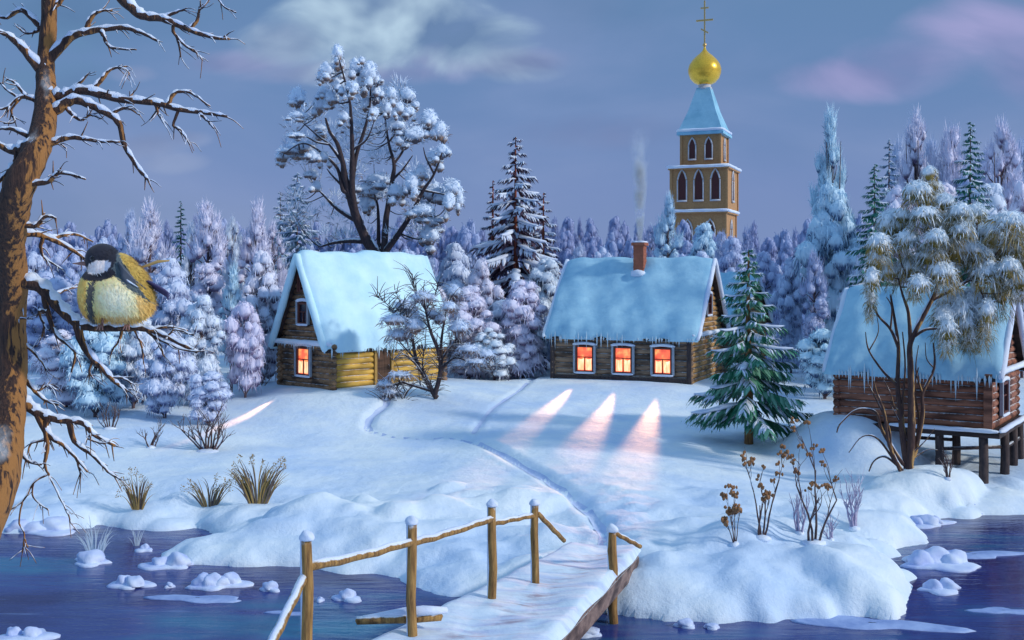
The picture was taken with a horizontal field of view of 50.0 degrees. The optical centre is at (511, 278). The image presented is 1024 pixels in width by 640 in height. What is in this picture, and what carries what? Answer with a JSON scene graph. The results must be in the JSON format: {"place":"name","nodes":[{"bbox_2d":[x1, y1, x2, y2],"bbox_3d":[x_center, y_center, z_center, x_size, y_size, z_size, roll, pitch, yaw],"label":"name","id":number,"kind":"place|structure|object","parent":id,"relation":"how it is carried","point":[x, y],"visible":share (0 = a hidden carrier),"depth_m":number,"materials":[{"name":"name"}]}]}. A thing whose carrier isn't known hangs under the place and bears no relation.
{"place":"outdoors","nodes":[
{"label":"outdoors","id":0,"kind":"place"},
{"bbox_2d":[0,515,1023,639],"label":"river water","id":1,"kind":"structure","parent":0,"point":[55,589],"depth_m":25.57,"materials":[{"name":"liquid"}]},
{"bbox_2d":[0,626,60,639],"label":"ice floe","id":2,"kind":"object","parent":1,"relation":"on","point":[27,633],"visible":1,"depth_m":22.81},
{"bbox_2d":[4,516,75,536],"bbox_3d":[-14.249,7.331,32.944,3.092,0.430,1.634,0,0,17],"label":"ice floe","id":3,"kind":"object","parent":1,"relation":"on","point":[54,526],"visible":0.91,"depth_m":32.40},
{"bbox_2d":[74,549,111,567],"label":"ice floe","id":4,"kind":"object","parent":1,"relation":"on","point":[90,558],"visible":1,"depth_m":28.79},
{"bbox_2d":[77,517,113,552],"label":"grass tuft","id":5,"kind":"object","parent":4,"relation":"on","point":[90,540],"visible":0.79,"depth_m":29.18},
{"bbox_2d":[106,575,156,589],"bbox_3d":[-9.259,7.390,26.800,1.204,0.319,0.727,0,0,11],"label":"ice floe","id":6,"kind":"object","parent":1,"relation":"on","point":[125,582],"visible":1,"depth_m":26.63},
{"bbox_2d":[138,551,193,570],"bbox_3d":[-8.916,7.340,28.655,1.483,0.417,1.132,0,0,-37],"label":"ice floe","id":7,"kind":"object","parent":1,"relation":"on","point":[176,560],"visible":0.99,"depth_m":28.44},
{"bbox_2d":[143,594,241,603],"bbox_3d":[-7.467,7.494,25.714,2.402,0.054,0.666,0,0,8],"label":"ice floe","id":8,"kind":"object","parent":1,"relation":"on","point":[205,599],"visible":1,"depth_m":25.63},
{"bbox_2d":[185,572,253,590],"bbox_3d":[-7.108,7.352,26.750,1.609,0.393,0.886,0,0,-1],"label":"ice floe","id":9,"kind":"object","parent":1,"relation":"on","point":[205,581],"visible":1,"depth_m":26.61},
{"bbox_2d":[331,588,361,602],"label":"ice floe","id":10,"kind":"object","parent":1,"relation":"on","point":[347,595],"visible":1,"depth_m":25.54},
{"bbox_2d":[791,615,975,632],"bbox_3d":[7.998,7.494,23.845,3.846,0.054,1.012,0,0,9],"label":"ice floe","id":11,"kind":"object","parent":1,"relation":"on","point":[851,622],"visible":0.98,"depth_m":23.70,"materials":[{"name":"ice"}]},
{"bbox_2d":[910,514,956,528],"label":"ice floe","id":12,"kind":"object","parent":1,"relation":"on","point":[926,521],"visible":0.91,"depth_m":33.22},
{"bbox_2d":[917,577,960,595],"bbox_3d":[10.394,7.379,26.436,1.103,0.335,0.795,0,0,-34],"label":"ice floe","id":13,"kind":"object","parent":1,"relation":"on","point":[945,586],"visible":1,"depth_m":26.28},
{"bbox_2d":[900,546,980,572],"bbox_3d":[11.297,7.307,28.937,1.961,0.485,1.833,0,0,23],"label":"ice floe","id":14,"kind":"object","parent":1,"relation":"on","point":[938,558],"visible":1,"depth_m":28.58,"materials":[{"name":"snow"}]},
{"bbox_2d":[965,607,1023,614],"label":"ice floe","id":15,"kind":"object","parent":1,"relation":"on","point":[996,610],"visible":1,"depth_m":24.69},
{"bbox_2d":[966,550,1023,558],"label":"ice floe","id":16,"kind":"object","parent":1,"relation":"on","point":[992,554],"visible":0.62,"depth_m":29.73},
{"bbox_2d":[0,0,1023,259],"label":"sky","id":17,"kind":"structure","parent":0,"point":[597,95],"materials":[{"name":"blue"}]},
{"bbox_2d":[2,343,1023,623],"bbox_3d":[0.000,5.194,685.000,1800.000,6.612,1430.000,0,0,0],"label":"snow ground","id":18,"kind":"structure","parent":0,"point":[646,467],"depth_m":35.55,"materials":[{"name":"snow"}]},
{"bbox_2d":[27,250,46,273],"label":"frosted tree","id":19,"kind":"object","parent":18,"relation":"on","point":[35,262],"visible":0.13,"depth_m":79.51,"materials":[{"name":"white plant"}]},
{"bbox_2d":[31,224,55,269],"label":"frosted tree","id":20,"kind":"object","parent":18,"relation":"on","point":[49,246],"visible":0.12,"depth_m":97.56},
{"bbox_2d":[28,329,78,410],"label":"frosted bush","id":21,"kind":"object","parent":18,"relation":"on","point":[48,352],"visible":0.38,"depth_m":49.14,"materials":[{"name":"white plant"}]},
{"bbox_2d":[26,269,84,364],"bbox_3d":[-27.179,2.533,64.055,5.063,6.170,4.892,0,0,-15],"label":"frosted bush","id":22,"kind":"object","parent":18,"relation":"on","point":[34,328],"visible":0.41,"depth_m":63.08,"materials":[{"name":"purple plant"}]},
{"bbox_2d":[47,250,67,278],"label":"frosted tree","id":23,"kind":"object","parent":18,"relation":"on","point":[59,257],"visible":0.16,"depth_m":84.26,"materials":[{"name":"white plant"}]},
{"bbox_2d":[64,245,85,335],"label":"frosted tree","id":24,"kind":"object","parent":18,"relation":"on","point":[72,271],"visible":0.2,"depth_m":77.84,"materials":[{"name":"white plant"}]},
{"bbox_2d":[58,318,130,416],"bbox_3d":[-18.194,3.915,48.017,2.952,4.802,3.084,0,0,11],"label":"frosted bush","id":25,"kind":"object","parent":18,"relation":"on","point":[93,394],"visible":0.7,"depth_m":47.26,"materials":[{"name":"blue plant"}]},
{"bbox_2d":[0,0,244,565],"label":"old tree","id":26,"kind":"object","parent":18,"relation":"on","point":[20,179],"visible":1,"depth_m":4.03,"materials":[{"name":"brown plant"}]},
{"bbox_2d":[72,243,170,329],"bbox_3d":[-1.415,0.030,4.000,0.356,0.314,0.209,0,0,0],"label":"bird","id":27,"kind":"object","parent":26,"relation":"on","point":[116,286],"visible":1,"depth_m":3.94},
{"bbox_2d":[116,208,137,332],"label":"frosted tree","id":28,"kind":"object","parent":18,"relation":"on","point":[122,245],"visible":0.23,"depth_m":62.92,"materials":[{"name":"white plant"}]},
{"bbox_2d":[115,467,153,509],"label":"reed clump","id":29,"kind":"object","parent":18,"relation":"on","point":[137,501],"visible":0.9,"depth_m":33.48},
{"bbox_2d":[115,318,155,408],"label":"frosted bush","id":30,"kind":"object","parent":18,"relation":"on","point":[131,354],"visible":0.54,"depth_m":48.89,"materials":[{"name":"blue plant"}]},
{"bbox_2d":[125,194,179,277],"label":"frosted tree","id":31,"kind":"object","parent":18,"relation":"on","point":[141,247],"visible":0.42,"depth_m":59.88,"materials":[{"name":"purple plant"}]},
{"bbox_2d":[135,331,198,417],"bbox_3d":[-14.827,4.199,47.115,2.728,4.003,2.480,0,0,-28],"label":"frosted bush","id":32,"kind":"object","parent":18,"relation":"on","point":[163,386],"visible":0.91,"depth_m":46.46,"materials":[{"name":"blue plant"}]},
{"bbox_2d":[149,257,197,382],"bbox_3d":[-16.827,2.502,54.044,3.640,7.146,3.553,0,0,-3],"label":"frosted tree","id":33,"kind":"object","parent":18,"relation":"on","point":[170,277],"visible":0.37,"depth_m":53.33,"materials":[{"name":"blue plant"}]},
{"bbox_2d":[171,201,187,280],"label":"spruce tree","id":34,"kind":"object","parent":18,"relation":"on","point":[181,254],"visible":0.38,"depth_m":65.97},
{"bbox_2d":[180,218,206,332],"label":"frosted tree","id":35,"kind":"object","parent":18,"relation":"on","point":[189,266],"visible":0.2,"depth_m":62.94,"materials":[{"name":"white plant"}]},
{"bbox_2d":[176,293,228,405],"bbox_3d":[-14.070,3.373,50.085,2.609,5.377,2.276,0,0,-33],"label":"frosted tree","id":36,"kind":"object","parent":18,"relation":"on","point":[201,317],"visible":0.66,"depth_m":49.64,"materials":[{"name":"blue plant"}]},
{"bbox_2d":[171,394,234,452],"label":"bare shrub","id":37,"kind":"object","parent":18,"relation":"on","point":[206,448],"visible":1,"depth_m":41.82,"materials":[{"name":"brown plant"}]},
{"bbox_2d":[185,194,229,317],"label":"frosted tree","id":38,"kind":"object","parent":18,"relation":"on","point":[211,243],"visible":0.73,"depth_m":56.64,"materials":[{"name":"white plant"}]},
{"bbox_2d":[181,472,235,506],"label":"reed clump","id":39,"kind":"object","parent":18,"relation":"on","point":[214,501],"visible":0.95,"depth_m":34.07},
{"bbox_2d":[186,369,233,424],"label":"frosted bush","id":40,"kind":"object","parent":18,"relation":"on","point":[206,389],"visible":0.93,"depth_m":45.51,"materials":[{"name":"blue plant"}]},
{"bbox_2d":[217,259,245,391],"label":"frosted tree","id":41,"kind":"object","parent":18,"relation":"on","point":[232,297],"visible":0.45,"depth_m":52.91,"materials":[{"name":"blue plant"}]},
{"bbox_2d":[216,216,248,363],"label":"frosted tree","id":42,"kind":"object","parent":18,"relation":"on","point":[234,244],"visible":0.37,"depth_m":61.70,"materials":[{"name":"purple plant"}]},
{"bbox_2d":[222,299,266,397],"bbox_3d":[-12.407,3.371,51.000,2.141,4.842,2.102,0,0,-9],"label":"frosted bush","id":43,"kind":"object","parent":18,"relation":"on","point":[244,349],"visible":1,"depth_m":50.58,"materials":[{"name":"purple plant"}]},
{"bbox_2d":[221,452,288,503],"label":"reed clump","id":44,"kind":"object","parent":18,"relation":"on","point":[263,495],"visible":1,"depth_m":33.58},
{"bbox_2d":[236,196,275,301],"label":"frosted tree","id":45,"kind":"object","parent":18,"relation":"on","point":[254,239],"visible":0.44,"depth_m":57.89,"materials":[{"name":"purple plant"}]},
{"bbox_2d":[240,250,281,382],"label":"frosted tree","id":46,"kind":"object","parent":18,"relation":"on","point":[260,289],"visible":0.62,"depth_m":55.06,"materials":[{"name":"white plant"}]},
{"bbox_2d":[263,219,288,373],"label":"frosted tree","id":47,"kind":"object","parent":18,"relation":"on","point":[282,276],"visible":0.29,"depth_m":59.86,"materials":[{"name":"purple plant"}]},
{"bbox_2d":[273,192,293,271],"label":"spruce tree","id":48,"kind":"object","parent":18,"relation":"on","point":[281,220],"visible":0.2,"depth_m":71.97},
{"bbox_2d":[274,173,322,274],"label":"spruce tree","id":49,"kind":"object","parent":18,"relation":"on","point":[291,243],"visible":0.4,"depth_m":67.83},
{"bbox_2d":[268,250,453,390],"bbox_3d":[-7.326,2.238,54.355,8.222,7.291,4.980,0,0,-45],"label":"log cabin","id":50,"kind":"object","parent":18,"relation":"on","point":[326,334],"visible":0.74,"depth_m":52.08,"materials":[{"name":"brown wood"}]},
{"bbox_2d":[295,298,309,325],"bbox_3d":[-9.865,1.592,51.817,0.237,1.322,1.119,0,0,-45],"label":"window","id":51,"kind":"structure","parent":50,"relation":"in","point":[302,314],"depth_m":51.88,"materials":[{"name":"white wood"}]},
{"bbox_2d":[294,345,311,377],"bbox_3d":[-9.837,3.853,51.773,0.238,1.638,1.420,0,0,-45],"label":"window","id":52,"kind":"structure","parent":50,"relation":"in","point":[302,356],"depth_m":51.79,"materials":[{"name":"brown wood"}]},
{"bbox_2d":[373,350,393,384],"bbox_3d":[-6.150,4.189,52.540,1.140,1.790,0.170,0,0,-45],"label":"door","id":53,"kind":"structure","parent":50,"relation":"in","point":[383,364],"depth_m":52.50,"materials":[{"name":"brown wood"}]},
{"bbox_2d":[273,42,467,255],"bbox_3d":[-8.020,-3.321,61.627,11.170,18.800,8.208,0,0,0],"label":"snowy tree","id":54,"kind":"object","parent":18,"relation":"on","point":[372,189],"visible":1,"depth_m":61.15,"materials":[{"name":"snow"}]},
{"bbox_2d":[419,235,445,276],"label":"frosted bush","id":55,"kind":"object","parent":18,"relation":"on","point":[437,256],"visible":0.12,"depth_m":98.71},
{"bbox_2d":[366,260,505,401],"bbox_3d":[-3.516,2.522,48.655,6.188,6.675,3.016,0,0,10],"label":"snowy bush","id":56,"kind":"object","parent":18,"relation":"on","point":[408,316],"visible":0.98,"depth_m":48.57,"materials":[{"name":"snow"}]},
{"bbox_2d":[435,242,471,366],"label":"frosted tree","id":57,"kind":"object","parent":18,"relation":"on","point":[454,264],"visible":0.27,"depth_m":63.45,"materials":[{"name":"white plant"}]},
{"bbox_2d":[267,499,641,639],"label":"footbridge","id":58,"kind":"object","parent":18,"relation":"on","point":[570,591],"visible":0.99,"depth_m":20.76,"materials":[{"name":"brown wood"}]},
{"bbox_2d":[455,226,481,268],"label":"frosted bush","id":59,"kind":"object","parent":18,"relation":"on","point":[465,239],"visible":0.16,"depth_m":98.07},
{"bbox_2d":[446,284,502,378],"bbox_3d":[-2.315,2.987,58.514,3.674,5.337,3.690,0,0,-39],"label":"frosted bush","id":60,"kind":"object","parent":18,"relation":"on","point":[475,313],"visible":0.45,"depth_m":57.78,"materials":[{"name":"white plant"}]},
{"bbox_2d":[364,398,606,545],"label":"footpath","id":61,"kind":"structure","parent":18,"relation":"on","point":[595,521],"depth_m":37.17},
{"bbox_2d":[467,257,505,376],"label":"frosted tree","id":62,"kind":"object","parent":18,"relation":"on","point":[490,293],"visible":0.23,"depth_m":61.61,"materials":[{"name":"white plant"}]},
{"bbox_2d":[470,181,508,298],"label":"pine tree","id":63,"kind":"object","parent":18,"relation":"on","point":[490,238],"visible":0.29,"depth_m":67.95,"materials":[{"name":"green plant"}]},
{"bbox_2d":[469,327,518,380],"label":"frosted bush","id":64,"kind":"object","parent":18,"relation":"on","point":[488,338],"visible":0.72,"depth_m":56.51,"materials":[{"name":"white plant"}]},
{"bbox_2d":[487,297,507,377],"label":"frosted bush","id":65,"kind":"object","parent":18,"relation":"on","point":[496,312],"visible":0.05,"depth_m":60.42,"materials":[{"name":"white plant"}]},
{"bbox_2d":[472,371,544,433],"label":"footpath","id":66,"kind":"structure","parent":18,"relation":"on","point":[481,421],"depth_m":48.63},
{"bbox_2d":[468,137,561,321],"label":"pine tree","id":67,"kind":"object","parent":18,"relation":"on","point":[509,241],"visible":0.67,"depth_m":65.70,"materials":[{"name":"white plant"}]},
{"bbox_2d":[499,279,549,378],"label":"frosted tree","id":68,"kind":"object","parent":18,"relation":"on","point":[523,310],"visible":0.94,"depth_m":58.22,"materials":[{"name":"white plant"}]},
{"bbox_2d":[524,257,559,369],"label":"frosted tree","id":69,"kind":"object","parent":18,"relation":"on","point":[544,275],"visible":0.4,"depth_m":63.47,"materials":[{"name":"white plant"}]},
{"bbox_2d":[531,192,562,276],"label":"pine tree","id":70,"kind":"object","parent":18,"relation":"on","point":[548,240],"visible":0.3,"depth_m":66.94,"materials":[{"name":"green plant"}]},
{"bbox_2d":[557,230,573,268],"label":"frosted tree","id":71,"kind":"object","parent":18,"relation":"on","point":[566,246],"visible":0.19,"depth_m":100.54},
{"bbox_2d":[580,218,599,253],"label":"frosted tree","id":72,"kind":"object","parent":18,"relation":"on","point":[590,235],"visible":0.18,"depth_m":118.29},
{"bbox_2d":[603,231,624,256],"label":"frosted bush","id":73,"kind":"object","parent":18,"relation":"on","point":[612,246],"visible":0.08,"depth_m":98.81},
{"bbox_2d":[606,215,625,256],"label":"frosted tree","id":74,"kind":"object","parent":18,"relation":"on","point":[614,225],"visible":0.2,"depth_m":119.80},
{"bbox_2d":[542,241,730,384],"bbox_3d":[6.741,2.195,58.342,8.414,8.305,7.128,0,0,24],"label":"log cabin","id":75,"kind":"object","parent":18,"relation":"on","point":[639,316],"visible":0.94,"depth_m":56.06,"materials":[{"name":"brown wood"}]},
{"bbox_2d":[572,342,596,373],"bbox_3d":[3.706,4.052,56.071,1.319,1.648,0.237,0,0,24],"label":"window","id":76,"kind":"structure","parent":75,"relation":"in","point":[584,361],"depth_m":56.08,"materials":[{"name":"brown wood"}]},
{"bbox_2d":[610,343,634,374],"bbox_3d":[5.578,4.052,55.237,1.319,1.646,0.238,0,0,24],"label":"window","id":77,"kind":"structure","parent":75,"relation":"in","point":[622,358],"depth_m":55.25,"materials":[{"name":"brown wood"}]},
{"bbox_2d":[650,344,674,376],"bbox_3d":[7.451,4.053,54.403,1.319,1.648,0.239,0,0,24],"label":"window","id":78,"kind":"structure","parent":75,"relation":"in","point":[662,360],"depth_m":54.41,"materials":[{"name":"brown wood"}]},
{"bbox_2d":[650,191,684,257],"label":"frosted tree","id":79,"kind":"object","parent":18,"relation":"on","point":[664,235],"visible":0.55,"depth_m":83.84,"materials":[{"name":"blue plant"}]},
{"bbox_2d":[687,221,717,257],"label":"frosted tree","id":80,"kind":"object","parent":18,"relation":"on","point":[704,241],"visible":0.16,"depth_m":89.46,"materials":[{"name":"white plant"}]},
{"bbox_2d":[666,1,741,242],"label":"church tower","id":81,"kind":"structure","parent":18,"relation":"on","point":[704,181],"depth_m":147.42,"materials":[{"name":"paint"}]},
{"bbox_2d":[677,170,686,201],"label":"window","id":82,"kind":"structure","parent":81,"relation":"in","point":[682,182],"depth_m":147.32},
{"bbox_2d":[693,169,703,201],"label":"window","id":83,"kind":"structure","parent":81,"relation":"in","point":[698,184],"depth_m":146.50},
{"bbox_2d":[710,168,720,200],"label":"window","id":84,"kind":"structure","parent":81,"relation":"in","point":[716,182],"depth_m":145.61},
{"bbox_2d":[720,484,741,546],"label":"seed plant","id":85,"kind":"object","parent":18,"relation":"on","point":[734,510],"visible":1,"depth_m":26.75,"materials":[{"name":"brown plant"}]},
{"bbox_2d":[718,236,746,272],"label":"frosted tree","id":86,"kind":"object","parent":18,"relation":"on","point":[731,258],"visible":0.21,"depth_m":79.54,"materials":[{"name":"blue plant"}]},
{"bbox_2d":[720,271,773,372],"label":"frosted tree","id":87,"kind":"object","parent":18,"relation":"on","point":[726,277],"visible":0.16,"depth_m":61.22,"materials":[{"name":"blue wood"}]},
{"bbox_2d":[685,249,813,444],"bbox_3d":[9.127,2.804,42.289,4.482,7.881,5.124,0,0,-33],"label":"fir tree","id":88,"kind":"object","parent":18,"relation":"on","point":[751,374],"visible":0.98,"depth_m":41.88,"materials":[{"name":"green plant"}]},
{"bbox_2d":[741,226,759,261],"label":"frosted tree","id":89,"kind":"object","parent":18,"relation":"on","point":[746,245],"visible":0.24,"depth_m":99.89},
{"bbox_2d":[740,444,788,541],"bbox_3d":[6.217,5.323,27.378,1.212,2.350,0.887,0,0,24],"label":"seed plant","id":90,"kind":"object","parent":18,"relation":"on","point":[760,535],"visible":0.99,"depth_m":27.30,"materials":[{"name":"brown plant"}]},
{"bbox_2d":[755,250,781,365],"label":"frosted tree","id":91,"kind":"object","parent":18,"relation":"on","point":[768,268],"visible":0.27,"depth_m":69.50,"materials":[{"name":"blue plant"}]},
{"bbox_2d":[775,239,794,274],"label":"frosted tree","id":92,"kind":"object","parent":18,"relation":"on","point":[786,251],"visible":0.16,"depth_m":97.65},
{"bbox_2d":[769,256,808,372],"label":"frosted tree","id":93,"kind":"object","parent":18,"relation":"on","point":[788,305],"visible":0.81,"depth_m":65.58,"materials":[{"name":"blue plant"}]},
{"bbox_2d":[788,489,809,534],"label":"bare shrub","id":94,"kind":"object","parent":18,"relation":"on","point":[797,525],"visible":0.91,"depth_m":27.74,"materials":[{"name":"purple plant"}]},
{"bbox_2d":[784,417,842,545],"bbox_3d":[7.468,5.022,26.875,1.339,3.250,1.272,0,0,29],"label":"seed plant","id":95,"kind":"object","parent":18,"relation":"on","point":[814,539],"visible":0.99,"depth_m":26.91,"materials":[{"name":"brown plant"}]},
{"bbox_2d":[797,250,831,339],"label":"frosted tree","id":96,"kind":"object","parent":18,"relation":"on","point":[815,287],"visible":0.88,"depth_m":56.78,"materials":[{"name":"white plant"}]},
{"bbox_2d":[795,326,833,398],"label":"frosted bush","id":97,"kind":"object","parent":18,"relation":"on","point":[812,351],"visible":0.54,"depth_m":51.58,"materials":[{"name":"blue plant"}]},
{"bbox_2d":[789,180,864,376],"bbox_3d":[17.300,0.361,59.623,4.407,11.362,4.413,0,0,16],"label":"frosted tree","id":98,"kind":"object","parent":18,"relation":"on","point":[827,230],"visible":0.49,"depth_m":58.70,"materials":[{"name":"blue plant"}]},
{"bbox_2d":[806,102,855,305],"bbox_3d":[17.396,-1.965,59.856,3.424,16.138,3.219,0,0,31],"label":"frosted tree","id":99,"kind":"object","parent":18,"relation":"on","point":[825,169],"visible":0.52,"depth_m":59.89,"materials":[{"name":"blue plant"}]},
{"bbox_2d":[839,467,865,531],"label":"bare shrub","id":100,"kind":"object","parent":18,"relation":"on","point":[853,526],"visible":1,"depth_m":30.68,"materials":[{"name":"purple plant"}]},
{"bbox_2d":[835,164,897,312],"bbox_3d":[16.891,0.321,51.941,4.433,11.485,4.248,0,0,0],"label":"spruce tree","id":101,"kind":"object","parent":18,"relation":"on","point":[868,219],"visible":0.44,"depth_m":51.98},
{"bbox_2d":[871,139,900,226],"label":"spruce tree","id":102,"kind":"object","parent":18,"relation":"on","point":[890,181],"visible":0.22,"depth_m":59.97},
{"bbox_2d":[876,133,911,214],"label":"frosted tree","id":103,"kind":"object","parent":18,"relation":"on","point":[897,144],"visible":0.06,"depth_m":67.67,"materials":[{"name":"white plant"}]},
{"bbox_2d":[879,183,926,286],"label":"frosted tree","id":104,"kind":"object","parent":18,"relation":"on","point":[892,196],"visible":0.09,"depth_m":56.76,"materials":[{"name":"white plant"}]},
{"bbox_2d":[892,103,941,205],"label":"frosted tree","id":105,"kind":"object","parent":18,"relation":"on","point":[914,144],"visible":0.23,"depth_m":63.70,"materials":[{"name":"white plant"}]},
{"bbox_2d":[822,285,1023,483],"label":"stilt house","id":106,"kind":"structure","parent":18,"relation":"on","point":[962,397],"depth_m":39.28,"materials":[{"name":"brown wood"}]},
{"bbox_2d":[998,376,1009,416],"bbox_3d":[17.453,4.172,38.946,0.238,1.420,1.420,0,0,34],"label":"window","id":107,"kind":"structure","parent":106,"relation":"in","point":[1004,387],"depth_m":38.88,"materials":[{"name":"white wood"}]},
{"bbox_2d":[836,162,1023,471],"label":"snowy tree","id":108,"kind":"object","parent":18,"relation":"on","point":[959,311],"visible":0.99,"depth_m":36.20,"materials":[{"name":"snow"}]},
{"bbox_2d":[935,115,966,194],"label":"frosted tree","id":109,"kind":"object","parent":18,"relation":"on","point":[950,170],"visible":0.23,"depth_m":62.57,"materials":[{"name":"purple plant"}]},
{"bbox_2d":[948,122,997,286],"bbox_3d":[23.666,-1.121,55.910,5.342,13.757,4.822,0,0,0],"label":"spruce tree","id":110,"kind":"object","parent":18,"relation":"on","point":[966,188],"visible":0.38,"depth_m":55.92,"materials":[{"name":"plant"}]},
{"bbox_2d":[960,183,1023,311],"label":"frosted tree","id":111,"kind":"object","parent":18,"relation":"on","point":[996,195],"visible":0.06,"depth_m":57.35,"materials":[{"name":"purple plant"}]},
{"bbox_2d":[979,112,1023,210],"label":"frosted tree","id":112,"kind":"object","parent":18,"relation":"on","point":[1006,165],"visible":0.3,"depth_m":61.82,"materials":[{"name":"purple plant"}]},
{"bbox_2d":[1008,177,1023,377],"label":"frosted tree","id":113,"kind":"object","parent":18,"relation":"on","point":[1017,203],"visible":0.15,"depth_m":58.63,"materials":[{"name":"purple plant"}]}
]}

